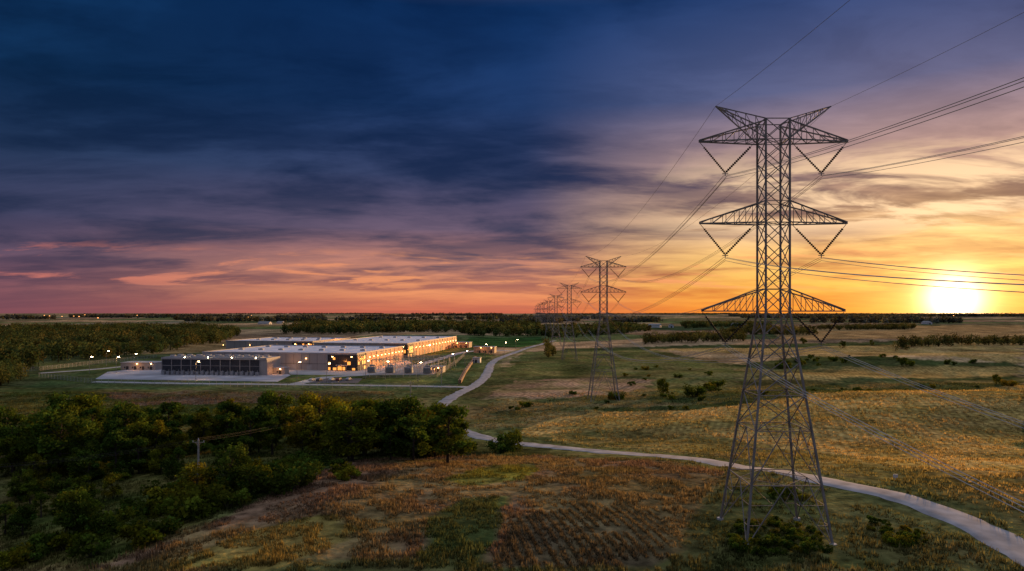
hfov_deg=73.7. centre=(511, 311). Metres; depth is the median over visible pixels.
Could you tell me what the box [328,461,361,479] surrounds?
bush
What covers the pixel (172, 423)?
deciduous tree
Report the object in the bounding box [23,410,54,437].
deciduous tree
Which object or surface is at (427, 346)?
facade panels
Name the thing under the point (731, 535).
bush
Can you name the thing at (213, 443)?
bush
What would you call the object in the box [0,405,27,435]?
deciduous tree
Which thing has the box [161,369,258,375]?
pump units
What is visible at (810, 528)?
bush
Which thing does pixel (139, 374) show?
concrete yard
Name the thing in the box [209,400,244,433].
deciduous tree
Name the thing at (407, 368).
electrical substation
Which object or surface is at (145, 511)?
bush
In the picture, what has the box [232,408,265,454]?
deciduous tree
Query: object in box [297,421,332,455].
deciduous tree
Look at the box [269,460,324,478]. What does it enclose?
bush
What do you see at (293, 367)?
service doors
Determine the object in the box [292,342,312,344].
glazed corner
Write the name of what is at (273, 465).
deciduous tree
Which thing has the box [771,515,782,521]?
bush
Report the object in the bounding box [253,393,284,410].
deciduous tree
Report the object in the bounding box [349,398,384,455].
deciduous tree
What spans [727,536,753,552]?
bush
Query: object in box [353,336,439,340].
roof units
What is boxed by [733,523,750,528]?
bush
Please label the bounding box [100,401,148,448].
deciduous tree
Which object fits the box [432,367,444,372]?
walls
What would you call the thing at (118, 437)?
deciduous tree
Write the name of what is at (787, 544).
bush
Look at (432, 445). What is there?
deciduous tree
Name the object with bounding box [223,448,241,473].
deciduous tree
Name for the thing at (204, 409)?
deciduous tree
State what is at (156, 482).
bush
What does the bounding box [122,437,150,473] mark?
deciduous tree
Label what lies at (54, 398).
deciduous tree
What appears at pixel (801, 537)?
bush
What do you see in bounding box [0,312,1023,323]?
distant tree belt
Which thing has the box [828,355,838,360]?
bush
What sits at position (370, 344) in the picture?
walls
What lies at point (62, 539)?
bush
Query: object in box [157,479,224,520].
bush
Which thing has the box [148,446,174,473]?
deciduous tree
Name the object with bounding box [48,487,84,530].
deciduous tree
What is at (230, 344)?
walls
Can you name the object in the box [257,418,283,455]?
deciduous tree
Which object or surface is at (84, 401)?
deciduous tree
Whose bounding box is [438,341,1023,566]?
country road
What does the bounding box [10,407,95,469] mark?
deciduous tree
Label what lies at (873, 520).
bush
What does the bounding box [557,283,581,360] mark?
transmission tower
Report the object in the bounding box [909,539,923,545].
bush
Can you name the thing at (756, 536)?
bush
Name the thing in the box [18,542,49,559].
bush
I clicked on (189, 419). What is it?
deciduous tree
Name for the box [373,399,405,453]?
deciduous tree
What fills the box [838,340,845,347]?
deciduous tree
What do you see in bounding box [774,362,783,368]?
bush
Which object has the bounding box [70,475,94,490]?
deciduous tree
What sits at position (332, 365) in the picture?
mullions
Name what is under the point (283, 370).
walls
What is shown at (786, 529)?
bush
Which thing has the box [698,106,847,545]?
transmission tower
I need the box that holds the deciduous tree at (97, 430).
[65,418,107,451]
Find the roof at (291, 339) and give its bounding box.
[244,338,338,340]
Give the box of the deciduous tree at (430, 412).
[392,398,435,436]
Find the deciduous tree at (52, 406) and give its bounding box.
[30,404,68,430]
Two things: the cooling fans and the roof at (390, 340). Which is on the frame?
the cooling fans
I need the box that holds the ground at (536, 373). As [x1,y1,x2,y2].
[0,313,1023,570]
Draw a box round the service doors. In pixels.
[280,364,311,369]
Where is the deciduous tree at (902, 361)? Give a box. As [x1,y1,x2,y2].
[899,357,906,366]
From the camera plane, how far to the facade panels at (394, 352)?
451.66 m
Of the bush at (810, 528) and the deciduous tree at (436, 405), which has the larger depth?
the deciduous tree at (436, 405)
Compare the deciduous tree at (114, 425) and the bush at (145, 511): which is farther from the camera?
the deciduous tree at (114, 425)
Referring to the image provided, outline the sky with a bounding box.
[0,0,1023,313]
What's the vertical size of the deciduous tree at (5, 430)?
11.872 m
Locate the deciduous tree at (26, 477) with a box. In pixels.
[8,467,36,495]
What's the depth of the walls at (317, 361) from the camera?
410.38 m
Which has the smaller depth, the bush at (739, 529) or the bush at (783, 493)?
the bush at (739, 529)
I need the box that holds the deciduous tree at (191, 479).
[167,462,217,502]
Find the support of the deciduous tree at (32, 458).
on the ground at (536, 373)
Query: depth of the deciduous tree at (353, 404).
149.48 m
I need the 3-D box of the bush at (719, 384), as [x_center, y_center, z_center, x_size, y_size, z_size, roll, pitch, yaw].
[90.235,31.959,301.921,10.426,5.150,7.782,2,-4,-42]
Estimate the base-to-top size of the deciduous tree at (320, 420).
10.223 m
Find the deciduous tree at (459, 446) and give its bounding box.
[420,404,475,462]
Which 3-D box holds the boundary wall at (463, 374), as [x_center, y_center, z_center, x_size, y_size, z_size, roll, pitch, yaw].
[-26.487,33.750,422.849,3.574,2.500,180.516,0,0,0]
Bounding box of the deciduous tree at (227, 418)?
[212,411,243,443]
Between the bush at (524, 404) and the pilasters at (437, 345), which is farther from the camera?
the pilasters at (437, 345)
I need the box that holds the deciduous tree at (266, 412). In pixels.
[251,407,270,448]
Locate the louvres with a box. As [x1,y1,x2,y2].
[162,359,258,372]
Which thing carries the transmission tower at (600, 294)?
on the ground at (536, 373)
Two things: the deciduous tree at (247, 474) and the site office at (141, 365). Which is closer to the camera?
the deciduous tree at (247, 474)
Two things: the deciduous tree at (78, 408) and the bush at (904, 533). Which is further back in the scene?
the deciduous tree at (78, 408)
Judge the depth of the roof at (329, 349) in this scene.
451.77 m
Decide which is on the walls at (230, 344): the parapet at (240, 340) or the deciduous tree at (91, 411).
the parapet at (240, 340)
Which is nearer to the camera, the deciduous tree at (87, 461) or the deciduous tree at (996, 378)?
the deciduous tree at (87, 461)
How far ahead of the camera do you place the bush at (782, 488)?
98.02 m
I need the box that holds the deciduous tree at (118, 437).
[98,429,130,468]
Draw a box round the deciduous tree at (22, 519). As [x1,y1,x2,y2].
[7,503,37,538]
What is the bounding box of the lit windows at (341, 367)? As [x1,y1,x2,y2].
[328,356,364,369]
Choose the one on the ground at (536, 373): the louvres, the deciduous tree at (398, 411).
the deciduous tree at (398, 411)
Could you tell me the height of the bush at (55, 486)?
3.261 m
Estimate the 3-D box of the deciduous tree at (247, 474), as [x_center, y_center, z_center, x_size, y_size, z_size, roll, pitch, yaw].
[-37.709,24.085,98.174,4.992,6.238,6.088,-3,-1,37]
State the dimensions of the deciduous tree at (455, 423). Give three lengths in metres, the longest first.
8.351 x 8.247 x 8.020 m
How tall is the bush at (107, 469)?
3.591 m
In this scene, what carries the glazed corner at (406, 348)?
on the ground at (536, 373)
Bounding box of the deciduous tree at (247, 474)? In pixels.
[226,457,269,497]
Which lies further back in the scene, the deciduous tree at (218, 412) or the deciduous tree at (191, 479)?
the deciduous tree at (218, 412)
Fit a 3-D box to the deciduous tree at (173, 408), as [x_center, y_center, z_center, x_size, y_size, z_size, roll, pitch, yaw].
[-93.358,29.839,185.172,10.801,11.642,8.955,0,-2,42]
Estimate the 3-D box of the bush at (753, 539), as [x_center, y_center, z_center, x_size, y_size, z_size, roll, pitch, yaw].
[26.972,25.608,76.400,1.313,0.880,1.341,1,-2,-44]
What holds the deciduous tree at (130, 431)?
on the ground at (536, 373)
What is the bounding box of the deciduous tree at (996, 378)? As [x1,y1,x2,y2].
[992,373,1000,383]
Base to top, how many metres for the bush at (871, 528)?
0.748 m
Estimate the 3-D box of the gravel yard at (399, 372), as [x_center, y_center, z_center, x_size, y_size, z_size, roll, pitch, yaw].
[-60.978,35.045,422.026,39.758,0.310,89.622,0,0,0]
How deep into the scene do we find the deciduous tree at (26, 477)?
126.55 m
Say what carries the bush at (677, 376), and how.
on the ground at (536, 373)
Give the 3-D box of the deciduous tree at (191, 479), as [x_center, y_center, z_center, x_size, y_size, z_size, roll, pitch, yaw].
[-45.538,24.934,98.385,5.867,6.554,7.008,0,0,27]
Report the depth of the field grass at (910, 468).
177.64 m
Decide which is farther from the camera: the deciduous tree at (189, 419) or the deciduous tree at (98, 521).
the deciduous tree at (189, 419)
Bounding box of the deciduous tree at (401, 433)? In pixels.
[398,412,421,455]
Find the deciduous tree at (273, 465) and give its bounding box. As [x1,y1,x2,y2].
[265,461,281,470]
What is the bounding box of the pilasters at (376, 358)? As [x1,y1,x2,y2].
[365,348,394,368]
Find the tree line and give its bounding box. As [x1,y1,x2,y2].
[541,322,1023,356]
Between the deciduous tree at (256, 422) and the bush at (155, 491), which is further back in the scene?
the deciduous tree at (256, 422)
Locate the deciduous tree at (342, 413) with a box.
[315,402,383,460]
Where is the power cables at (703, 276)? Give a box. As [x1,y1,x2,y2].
[588,109,826,362]
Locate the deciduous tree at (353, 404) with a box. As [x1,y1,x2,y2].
[345,399,387,455]
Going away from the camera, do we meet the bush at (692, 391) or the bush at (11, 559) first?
the bush at (11, 559)
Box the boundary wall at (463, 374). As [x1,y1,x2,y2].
[458,356,475,383]
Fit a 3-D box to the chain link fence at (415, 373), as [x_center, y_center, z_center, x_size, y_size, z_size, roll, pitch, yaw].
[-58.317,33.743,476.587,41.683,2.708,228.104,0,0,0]
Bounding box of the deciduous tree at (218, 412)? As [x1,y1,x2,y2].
[212,402,249,427]
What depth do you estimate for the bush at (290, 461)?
121.17 m
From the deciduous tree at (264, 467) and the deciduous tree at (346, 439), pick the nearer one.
the deciduous tree at (264, 467)
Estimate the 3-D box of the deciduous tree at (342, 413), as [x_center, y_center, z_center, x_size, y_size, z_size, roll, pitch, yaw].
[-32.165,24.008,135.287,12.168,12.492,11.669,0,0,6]
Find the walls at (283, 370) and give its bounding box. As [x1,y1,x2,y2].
[273,368,288,373]
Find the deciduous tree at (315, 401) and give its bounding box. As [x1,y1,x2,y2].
[292,391,341,442]
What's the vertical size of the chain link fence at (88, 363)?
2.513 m
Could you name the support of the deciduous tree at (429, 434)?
on the ground at (536, 373)
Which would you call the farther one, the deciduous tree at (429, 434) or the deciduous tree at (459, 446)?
the deciduous tree at (429, 434)
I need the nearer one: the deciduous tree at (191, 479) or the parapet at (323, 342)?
the deciduous tree at (191, 479)
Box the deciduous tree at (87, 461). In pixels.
[70,449,106,481]
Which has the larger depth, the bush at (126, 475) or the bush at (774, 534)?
the bush at (126, 475)
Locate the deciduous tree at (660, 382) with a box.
[656,377,669,393]
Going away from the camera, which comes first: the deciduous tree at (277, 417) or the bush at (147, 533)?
the bush at (147, 533)
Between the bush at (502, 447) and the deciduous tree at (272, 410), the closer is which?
the bush at (502, 447)
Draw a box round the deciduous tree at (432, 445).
[427,422,451,455]
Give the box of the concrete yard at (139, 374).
[96,369,289,381]
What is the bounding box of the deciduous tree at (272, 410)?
[258,404,279,433]
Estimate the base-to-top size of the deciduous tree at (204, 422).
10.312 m
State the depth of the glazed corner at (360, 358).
406.08 m
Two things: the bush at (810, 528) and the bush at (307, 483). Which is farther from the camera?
the bush at (307, 483)
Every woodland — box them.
[0,321,240,368]
[280,318,547,335]
[541,319,771,338]
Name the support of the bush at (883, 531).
on the ground at (536, 373)
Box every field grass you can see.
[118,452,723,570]
[468,382,1023,537]
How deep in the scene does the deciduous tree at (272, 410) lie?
178.29 m
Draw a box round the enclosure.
[162,359,258,374]
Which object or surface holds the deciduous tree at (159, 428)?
on the ground at (536, 373)
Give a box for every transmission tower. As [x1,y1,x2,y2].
[542,300,553,335]
[548,294,563,344]
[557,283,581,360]
[580,256,625,400]
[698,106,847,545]
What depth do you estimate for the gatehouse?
466.30 m
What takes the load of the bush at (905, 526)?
on the ground at (536, 373)
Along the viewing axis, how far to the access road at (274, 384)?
328.44 m
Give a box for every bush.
[0,542,35,570]
[8,483,46,501]
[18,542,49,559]
[28,531,66,554]
[46,476,81,492]
[47,529,82,550]
[65,532,112,558]
[69,527,101,542]
[83,506,138,531]
[95,461,112,474]
[109,468,131,478]
[113,519,165,548]
[115,497,144,513]
[118,472,130,480]
[126,495,162,519]
[130,514,183,537]
[140,458,159,473]
[140,477,184,499]
[142,486,180,501]
[142,499,172,518]
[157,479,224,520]
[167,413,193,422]
[170,510,190,520]
[174,481,209,497]
[186,439,212,454]
[187,430,222,446]
[205,483,252,506]
[259,464,319,496]
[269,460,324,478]
[282,458,307,467]
[293,470,312,486]
[305,453,333,466]
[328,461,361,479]
[332,465,355,480]
[486,437,517,453]
[495,428,524,451]
[518,400,531,406]
[608,390,625,399]
[673,373,682,377]
[683,383,706,396]
[702,382,716,390]
[709,379,726,388]
[727,533,741,538]
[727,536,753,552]
[728,535,743,545]
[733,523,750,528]
[735,525,745,533]
[749,533,761,541]
[749,537,756,544]
[749,546,765,555]
[750,521,758,528]
[751,517,761,523]
[756,534,782,547]
[765,517,780,527]
[766,490,777,498]
[768,532,780,537]
[769,528,779,532]
[771,484,789,492]
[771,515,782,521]
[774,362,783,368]
[777,490,786,495]
[778,522,796,534]
[780,538,798,549]
[781,533,798,541]
[791,494,804,500]
[794,521,801,526]
[795,532,811,542]
[799,540,817,554]
[803,539,819,546]
[804,525,816,532]
[810,534,823,541]
[816,542,834,552]
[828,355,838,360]
[866,515,881,524]
[866,524,875,530]
[878,529,888,533]
[880,525,894,530]
[881,531,914,548]
[899,524,911,530]
[901,531,919,540]
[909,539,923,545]
[912,528,925,536]
[944,358,951,363]
[1000,379,1018,385]
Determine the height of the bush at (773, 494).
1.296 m
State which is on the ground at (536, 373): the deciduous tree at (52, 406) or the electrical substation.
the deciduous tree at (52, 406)
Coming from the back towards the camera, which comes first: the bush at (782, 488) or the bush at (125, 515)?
the bush at (782, 488)
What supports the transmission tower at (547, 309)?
on the ground at (536, 373)
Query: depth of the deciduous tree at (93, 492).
115.44 m
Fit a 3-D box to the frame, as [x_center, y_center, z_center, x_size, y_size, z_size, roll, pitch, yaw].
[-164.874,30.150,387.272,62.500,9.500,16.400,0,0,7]
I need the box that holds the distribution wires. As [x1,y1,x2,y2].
[0,370,435,466]
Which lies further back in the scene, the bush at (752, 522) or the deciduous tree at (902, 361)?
the deciduous tree at (902, 361)
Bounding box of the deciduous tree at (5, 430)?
[0,422,36,472]
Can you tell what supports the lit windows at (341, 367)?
attached to the glazed corner at (360, 358)
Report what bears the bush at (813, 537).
on the ground at (536, 373)
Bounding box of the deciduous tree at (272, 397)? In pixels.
[257,389,295,426]
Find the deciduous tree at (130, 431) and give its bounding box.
[121,420,163,457]
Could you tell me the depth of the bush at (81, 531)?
86.02 m
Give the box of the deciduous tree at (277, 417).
[264,414,286,447]
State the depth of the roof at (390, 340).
603.36 m
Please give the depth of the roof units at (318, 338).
624.69 m
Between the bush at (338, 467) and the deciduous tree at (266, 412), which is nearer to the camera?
the bush at (338, 467)
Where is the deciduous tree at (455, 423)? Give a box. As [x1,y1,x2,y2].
[444,420,465,455]
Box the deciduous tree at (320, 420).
[302,414,331,453]
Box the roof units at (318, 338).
[256,337,335,339]
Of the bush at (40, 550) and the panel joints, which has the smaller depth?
the bush at (40, 550)
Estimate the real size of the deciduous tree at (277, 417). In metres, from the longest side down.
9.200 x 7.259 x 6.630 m
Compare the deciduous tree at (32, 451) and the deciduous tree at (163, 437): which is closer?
the deciduous tree at (32, 451)
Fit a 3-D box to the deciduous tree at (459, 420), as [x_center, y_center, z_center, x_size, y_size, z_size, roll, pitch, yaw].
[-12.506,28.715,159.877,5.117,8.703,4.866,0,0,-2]
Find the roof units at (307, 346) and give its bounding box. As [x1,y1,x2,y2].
[238,345,384,350]
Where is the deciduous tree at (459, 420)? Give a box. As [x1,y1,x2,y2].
[457,418,468,439]
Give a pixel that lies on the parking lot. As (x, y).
(353, 380)
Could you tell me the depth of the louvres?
379.94 m
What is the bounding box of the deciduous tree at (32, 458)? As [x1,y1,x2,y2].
[20,453,47,479]
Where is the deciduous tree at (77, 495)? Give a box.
[49,485,104,529]
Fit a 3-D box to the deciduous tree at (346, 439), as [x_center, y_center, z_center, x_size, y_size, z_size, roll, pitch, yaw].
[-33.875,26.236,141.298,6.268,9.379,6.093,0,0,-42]
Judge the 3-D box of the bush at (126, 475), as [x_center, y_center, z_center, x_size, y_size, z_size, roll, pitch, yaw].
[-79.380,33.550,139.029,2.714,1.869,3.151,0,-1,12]
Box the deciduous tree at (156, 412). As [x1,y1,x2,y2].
[141,406,164,420]
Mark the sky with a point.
(157, 156)
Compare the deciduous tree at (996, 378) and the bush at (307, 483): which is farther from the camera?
the deciduous tree at (996, 378)
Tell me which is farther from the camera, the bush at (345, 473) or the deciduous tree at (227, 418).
the deciduous tree at (227, 418)
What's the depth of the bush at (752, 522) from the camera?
82.20 m
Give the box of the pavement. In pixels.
[289,360,411,374]
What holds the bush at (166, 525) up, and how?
on the ground at (536, 373)
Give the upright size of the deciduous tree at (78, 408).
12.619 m
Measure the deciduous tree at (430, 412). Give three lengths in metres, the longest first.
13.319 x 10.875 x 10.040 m
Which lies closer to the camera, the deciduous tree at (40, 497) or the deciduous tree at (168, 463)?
the deciduous tree at (40, 497)
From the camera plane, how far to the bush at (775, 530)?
80.20 m
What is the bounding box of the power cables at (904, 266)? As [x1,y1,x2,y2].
[716,0,1023,512]
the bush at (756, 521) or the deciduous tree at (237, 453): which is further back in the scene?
the deciduous tree at (237, 453)
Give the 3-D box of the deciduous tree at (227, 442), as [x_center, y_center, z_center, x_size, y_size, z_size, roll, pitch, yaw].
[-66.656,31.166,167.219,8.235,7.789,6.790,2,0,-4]
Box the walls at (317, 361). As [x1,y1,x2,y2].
[202,347,401,369]
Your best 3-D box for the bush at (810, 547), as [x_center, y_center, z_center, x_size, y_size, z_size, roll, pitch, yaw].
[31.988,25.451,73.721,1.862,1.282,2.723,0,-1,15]
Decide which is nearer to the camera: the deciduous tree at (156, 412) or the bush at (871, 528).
the bush at (871, 528)
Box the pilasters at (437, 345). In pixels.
[413,337,454,354]
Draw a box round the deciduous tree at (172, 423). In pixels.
[163,420,181,441]
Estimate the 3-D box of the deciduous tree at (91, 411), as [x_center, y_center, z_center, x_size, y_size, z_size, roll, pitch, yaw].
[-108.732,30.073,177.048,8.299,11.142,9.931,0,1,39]
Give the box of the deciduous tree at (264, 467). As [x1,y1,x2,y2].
[250,457,273,491]
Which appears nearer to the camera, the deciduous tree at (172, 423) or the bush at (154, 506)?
the bush at (154, 506)
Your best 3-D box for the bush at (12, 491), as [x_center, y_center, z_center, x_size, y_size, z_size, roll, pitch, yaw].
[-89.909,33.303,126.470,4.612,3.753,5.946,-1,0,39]
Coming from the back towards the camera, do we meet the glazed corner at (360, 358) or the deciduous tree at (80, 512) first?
the glazed corner at (360, 358)
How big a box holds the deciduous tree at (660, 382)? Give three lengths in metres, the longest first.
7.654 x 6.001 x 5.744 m
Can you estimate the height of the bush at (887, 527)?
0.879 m
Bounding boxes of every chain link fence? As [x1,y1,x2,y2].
[23,354,156,371]
[40,373,456,388]
[366,351,466,377]
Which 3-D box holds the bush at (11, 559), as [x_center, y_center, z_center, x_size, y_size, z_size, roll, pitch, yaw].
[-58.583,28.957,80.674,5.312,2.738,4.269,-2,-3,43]
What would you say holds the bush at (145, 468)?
on the ground at (536, 373)
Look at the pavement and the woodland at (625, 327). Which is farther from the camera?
the woodland at (625, 327)
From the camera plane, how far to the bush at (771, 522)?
82.75 m
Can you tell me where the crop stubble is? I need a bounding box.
[487,499,678,570]
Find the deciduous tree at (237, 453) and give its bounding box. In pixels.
[205,441,251,492]
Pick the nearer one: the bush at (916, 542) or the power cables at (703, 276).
the bush at (916, 542)
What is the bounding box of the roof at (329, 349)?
[211,345,397,352]
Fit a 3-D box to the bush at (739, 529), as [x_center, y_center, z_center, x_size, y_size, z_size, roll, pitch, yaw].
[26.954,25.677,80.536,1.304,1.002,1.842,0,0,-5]
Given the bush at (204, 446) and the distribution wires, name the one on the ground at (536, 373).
the bush at (204, 446)
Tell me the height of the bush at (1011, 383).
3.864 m
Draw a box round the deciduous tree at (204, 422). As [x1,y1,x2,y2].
[190,411,221,441]
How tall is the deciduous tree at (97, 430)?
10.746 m
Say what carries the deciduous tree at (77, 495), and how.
on the ground at (536, 373)
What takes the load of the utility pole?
on the ground at (536, 373)
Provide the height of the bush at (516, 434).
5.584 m
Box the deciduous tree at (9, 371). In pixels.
[0,353,29,385]
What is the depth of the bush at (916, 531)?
79.14 m
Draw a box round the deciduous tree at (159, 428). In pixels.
[139,420,172,454]
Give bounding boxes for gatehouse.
[473,357,481,362]
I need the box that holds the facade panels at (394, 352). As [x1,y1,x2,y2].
[367,347,402,366]
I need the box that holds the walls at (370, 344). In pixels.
[314,337,452,353]
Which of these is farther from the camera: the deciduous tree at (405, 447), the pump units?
the pump units
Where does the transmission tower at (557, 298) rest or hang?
on the ground at (536, 373)
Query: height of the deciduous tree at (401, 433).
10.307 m
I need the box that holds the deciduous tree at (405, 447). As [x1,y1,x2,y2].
[393,413,431,460]
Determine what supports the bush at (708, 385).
on the ground at (536, 373)
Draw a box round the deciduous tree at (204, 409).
[195,407,211,417]
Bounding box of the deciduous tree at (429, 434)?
[406,419,444,457]
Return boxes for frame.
[161,355,279,374]
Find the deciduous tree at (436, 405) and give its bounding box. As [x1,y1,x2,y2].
[429,401,455,416]
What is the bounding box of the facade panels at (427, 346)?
[414,337,456,354]
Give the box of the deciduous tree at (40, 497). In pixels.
[32,492,51,517]
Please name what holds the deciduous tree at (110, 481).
on the ground at (536, 373)
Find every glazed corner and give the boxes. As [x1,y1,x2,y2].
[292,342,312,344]
[328,354,365,370]
[385,344,412,357]
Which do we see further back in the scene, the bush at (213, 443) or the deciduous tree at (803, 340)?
the deciduous tree at (803, 340)
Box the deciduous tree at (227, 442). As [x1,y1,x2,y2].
[220,424,252,451]
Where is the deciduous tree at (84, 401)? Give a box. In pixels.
[70,392,115,427]
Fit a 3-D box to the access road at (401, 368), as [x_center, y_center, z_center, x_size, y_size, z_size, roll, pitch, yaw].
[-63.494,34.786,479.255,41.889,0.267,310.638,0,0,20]
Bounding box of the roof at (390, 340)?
[325,336,451,342]
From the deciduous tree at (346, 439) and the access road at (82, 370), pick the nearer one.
the deciduous tree at (346, 439)
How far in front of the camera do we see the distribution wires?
123.68 m
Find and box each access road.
[44,366,120,372]
[95,381,467,387]
[291,350,509,383]
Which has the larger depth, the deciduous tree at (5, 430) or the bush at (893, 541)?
the deciduous tree at (5, 430)
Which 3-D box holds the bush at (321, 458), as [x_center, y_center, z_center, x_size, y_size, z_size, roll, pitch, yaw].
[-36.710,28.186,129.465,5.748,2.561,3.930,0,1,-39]
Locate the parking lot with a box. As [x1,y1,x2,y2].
[309,378,361,382]
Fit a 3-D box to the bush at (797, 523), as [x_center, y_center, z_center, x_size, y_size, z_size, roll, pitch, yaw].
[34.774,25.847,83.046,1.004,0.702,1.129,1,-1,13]
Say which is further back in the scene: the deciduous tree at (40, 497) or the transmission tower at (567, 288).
the transmission tower at (567, 288)
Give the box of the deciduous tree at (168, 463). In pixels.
[160,454,182,480]
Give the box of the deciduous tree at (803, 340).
[799,338,807,343]
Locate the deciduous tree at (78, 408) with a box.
[53,400,87,437]
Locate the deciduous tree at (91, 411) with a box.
[74,406,107,435]
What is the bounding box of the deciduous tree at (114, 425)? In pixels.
[98,417,129,454]
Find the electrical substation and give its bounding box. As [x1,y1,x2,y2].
[367,354,455,372]
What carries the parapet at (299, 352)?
on the walls at (317, 361)
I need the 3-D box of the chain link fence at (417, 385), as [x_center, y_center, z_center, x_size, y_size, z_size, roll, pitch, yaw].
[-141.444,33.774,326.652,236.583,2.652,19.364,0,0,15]
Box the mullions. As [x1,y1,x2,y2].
[328,355,356,370]
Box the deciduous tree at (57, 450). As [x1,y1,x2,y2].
[35,416,76,465]
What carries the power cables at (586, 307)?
attached to the transmission tower at (600, 294)
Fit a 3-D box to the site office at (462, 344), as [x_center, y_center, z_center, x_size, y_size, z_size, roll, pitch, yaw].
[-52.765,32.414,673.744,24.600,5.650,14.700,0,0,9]
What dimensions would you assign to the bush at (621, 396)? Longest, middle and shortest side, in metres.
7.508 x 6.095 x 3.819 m
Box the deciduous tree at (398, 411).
[377,394,431,455]
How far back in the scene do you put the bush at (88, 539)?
78.02 m
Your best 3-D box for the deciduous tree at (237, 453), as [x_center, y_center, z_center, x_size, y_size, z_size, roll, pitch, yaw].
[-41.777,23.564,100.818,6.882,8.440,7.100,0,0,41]
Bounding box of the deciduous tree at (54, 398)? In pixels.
[39,391,95,419]
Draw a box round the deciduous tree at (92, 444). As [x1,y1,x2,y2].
[69,437,102,466]
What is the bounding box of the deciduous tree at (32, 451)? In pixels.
[22,419,70,471]
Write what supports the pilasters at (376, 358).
attached to the walls at (317, 361)
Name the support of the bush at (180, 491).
on the ground at (536, 373)
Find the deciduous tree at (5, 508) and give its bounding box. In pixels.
[0,502,20,533]
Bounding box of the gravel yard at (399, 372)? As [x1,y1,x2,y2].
[373,365,436,374]
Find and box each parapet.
[202,345,402,353]
[225,337,350,341]
[313,336,456,343]
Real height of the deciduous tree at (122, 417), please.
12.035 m
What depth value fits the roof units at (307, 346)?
448.44 m
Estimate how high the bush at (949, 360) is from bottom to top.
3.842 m
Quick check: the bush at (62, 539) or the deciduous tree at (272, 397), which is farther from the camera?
the deciduous tree at (272, 397)
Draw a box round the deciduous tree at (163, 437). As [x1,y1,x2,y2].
[129,417,171,456]
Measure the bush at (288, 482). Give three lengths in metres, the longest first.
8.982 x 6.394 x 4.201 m
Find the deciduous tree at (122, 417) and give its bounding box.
[108,407,139,424]
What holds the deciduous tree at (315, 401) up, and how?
on the ground at (536, 373)
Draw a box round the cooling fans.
[168,354,270,357]
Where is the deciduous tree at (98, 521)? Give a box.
[85,510,123,538]
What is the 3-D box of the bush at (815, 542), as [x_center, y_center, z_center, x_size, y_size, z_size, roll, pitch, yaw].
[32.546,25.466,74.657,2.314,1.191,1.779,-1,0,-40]
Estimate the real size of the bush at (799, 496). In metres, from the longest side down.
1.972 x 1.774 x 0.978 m
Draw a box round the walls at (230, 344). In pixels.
[226,338,349,348]
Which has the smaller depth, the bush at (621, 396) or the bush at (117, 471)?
the bush at (117, 471)
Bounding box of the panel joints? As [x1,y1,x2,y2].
[247,353,306,369]
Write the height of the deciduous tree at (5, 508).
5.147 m
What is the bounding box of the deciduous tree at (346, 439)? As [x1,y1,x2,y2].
[333,419,359,458]
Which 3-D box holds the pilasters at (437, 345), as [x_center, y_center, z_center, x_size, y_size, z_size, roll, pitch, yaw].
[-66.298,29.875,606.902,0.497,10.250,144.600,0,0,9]
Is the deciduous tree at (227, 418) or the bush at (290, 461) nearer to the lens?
the bush at (290, 461)
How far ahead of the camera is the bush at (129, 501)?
100.75 m
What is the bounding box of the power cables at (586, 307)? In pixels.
[559,256,619,340]
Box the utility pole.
[193,438,203,467]
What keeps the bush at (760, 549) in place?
on the ground at (536, 373)
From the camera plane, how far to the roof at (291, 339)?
608.32 m
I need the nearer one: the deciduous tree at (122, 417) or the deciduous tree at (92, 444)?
the deciduous tree at (92, 444)
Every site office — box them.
[120,361,160,369]
[454,342,471,347]
[474,346,496,352]
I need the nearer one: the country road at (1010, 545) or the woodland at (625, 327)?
the country road at (1010, 545)
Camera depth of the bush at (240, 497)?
93.28 m
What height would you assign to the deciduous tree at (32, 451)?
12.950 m
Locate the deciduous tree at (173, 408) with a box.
[151,401,184,431]
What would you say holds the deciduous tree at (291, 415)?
on the ground at (536, 373)
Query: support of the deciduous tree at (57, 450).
on the ground at (536, 373)
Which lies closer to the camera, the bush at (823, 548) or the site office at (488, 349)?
the bush at (823, 548)
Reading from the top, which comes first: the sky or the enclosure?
the sky
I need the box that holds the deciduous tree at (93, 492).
[78,483,100,503]
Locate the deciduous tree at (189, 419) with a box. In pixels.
[180,411,216,442]
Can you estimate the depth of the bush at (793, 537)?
76.74 m
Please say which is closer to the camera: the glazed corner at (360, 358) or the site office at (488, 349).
the glazed corner at (360, 358)
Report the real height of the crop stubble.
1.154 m
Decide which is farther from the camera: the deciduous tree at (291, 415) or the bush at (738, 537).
the deciduous tree at (291, 415)
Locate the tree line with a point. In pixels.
(742, 333)
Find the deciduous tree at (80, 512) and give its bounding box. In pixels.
[50,498,93,546]
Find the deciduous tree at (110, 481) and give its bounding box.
[99,472,122,497]
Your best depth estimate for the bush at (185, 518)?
90.03 m
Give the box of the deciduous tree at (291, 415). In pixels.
[279,402,322,449]

